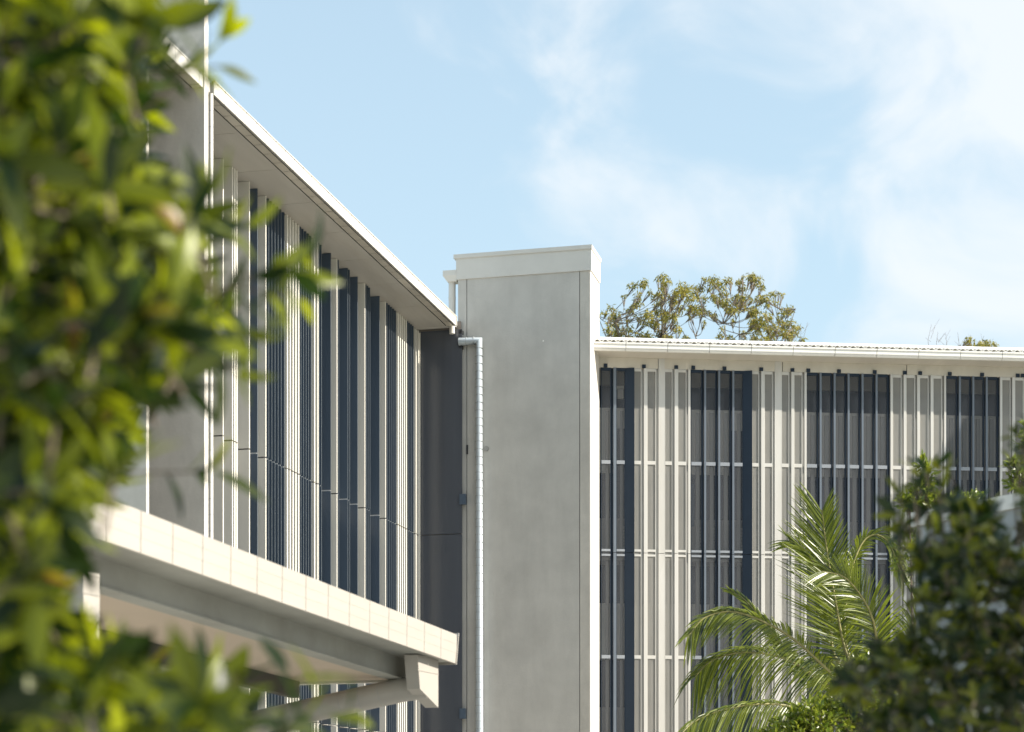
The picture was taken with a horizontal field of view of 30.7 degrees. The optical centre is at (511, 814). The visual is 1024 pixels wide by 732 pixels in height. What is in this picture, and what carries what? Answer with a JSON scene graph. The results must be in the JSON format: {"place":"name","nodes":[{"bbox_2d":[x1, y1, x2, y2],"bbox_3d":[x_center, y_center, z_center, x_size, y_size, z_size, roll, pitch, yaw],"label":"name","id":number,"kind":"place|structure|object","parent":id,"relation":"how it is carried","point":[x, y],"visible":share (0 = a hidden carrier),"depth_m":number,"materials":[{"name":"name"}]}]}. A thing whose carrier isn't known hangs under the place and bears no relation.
{"place":"outdoors","nodes":[
{"label":"outdoors","id":0,"kind":"place"},
{"bbox_2d":[113,0,466,731],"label":"building wing","id":1,"kind":"structure","parent":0,"point":[343,432],"depth_m":27.90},
{"bbox_2d":[208,0,1023,347],"label":"sky","id":2,"kind":"structure","parent":0,"point":[864,159],"materials":[{"name":"blue"}]},
{"bbox_2d":[543,337,1023,731],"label":"building wing","id":3,"kind":"structure","parent":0,"point":[711,452],"depth_m":33.18,"materials":[{"name":"white metal"}]},
{"bbox_2d":[911,494,1023,731],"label":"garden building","id":4,"kind":"structure","parent":0,"point":[1009,510],"depth_m":15.24,"materials":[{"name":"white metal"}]},
{"label":"pavement","id":5,"kind":"structure","parent":0,"visible":0},
{"bbox_2d":[21,0,174,708],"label":"shrub","id":6,"kind":"object","parent":5,"relation":"on","point":[157,85],"visible":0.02,"depth_m":6.79,"materials":[{"name":"green plant"}]},
{"bbox_2d":[0,0,374,731],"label":"shrub","id":7,"kind":"object","parent":5,"relation":"on","point":[116,304],"visible":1,"depth_m":3.69,"materials":[{"name":"green plant"}]},
{"bbox_2d":[62,494,458,731],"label":"entrance canopy","id":8,"kind":"object","parent":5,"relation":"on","point":[158,574],"visible":0.72,"depth_m":15.67,"materials":[{"name":"paint"}]},
{"bbox_2d":[443,244,600,731],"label":"stair tower","id":9,"kind":"structure","parent":5,"relation":"on","point":[530,532],"depth_m":32.29,"materials":[{"name":"concrete"}]},
{"bbox_2d":[599,273,702,338],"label":"gum tree","id":10,"kind":"object","parent":5,"relation":"on","point":[666,317],"visible":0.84,"depth_m":54.49,"materials":[{"name":"green plant"}]},
{"bbox_2d":[683,272,807,341],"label":"gum tree","id":11,"kind":"object","parent":5,"relation":"on","point":[740,305],"visible":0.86,"depth_m":55.79,"materials":[{"name":"green plant"}]},
{"bbox_2d":[673,481,915,731],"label":"palm tree","id":12,"kind":"object","parent":5,"relation":"on","point":[826,581],"visible":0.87,"depth_m":26.60,"materials":[{"name":"green plant"}]},
{"bbox_2d":[755,649,905,731],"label":"shrub","id":13,"kind":"object","parent":5,"relation":"on","point":[824,714],"visible":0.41,"depth_m":21.92,"materials":[{"name":"green plant"}]},
{"bbox_2d":[827,413,1023,731],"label":"shrub","id":14,"kind":"object","parent":5,"relation":"on","point":[975,638],"visible":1,"depth_m":7.20,"materials":[{"name":"green plant"}]},
{"bbox_2d":[885,450,985,616],"bbox_3d":[4.774,-1.115,20.434,1.758,5.635,1.142,0,0,-39],"label":"shrub","id":15,"kind":"object","parent":5,"relation":"on","point":[907,497],"visible":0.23,"depth_m":20.01,"materials":[{"name":"green plant"}]},
{"bbox_2d":[927,320,998,346],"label":"gum tree","id":16,"kind":"object","parent":5,"relation":"on","point":[978,344],"visible":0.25,"depth_m":54.39,"materials":[{"name":"green plant"}]},
{"bbox_2d":[998,419,1023,492],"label":"shrub","id":17,"kind":"object","parent":5,"relation":"on","point":[1014,472],"visible":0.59,"depth_m":18.99,"materials":[{"name":"green plant"}]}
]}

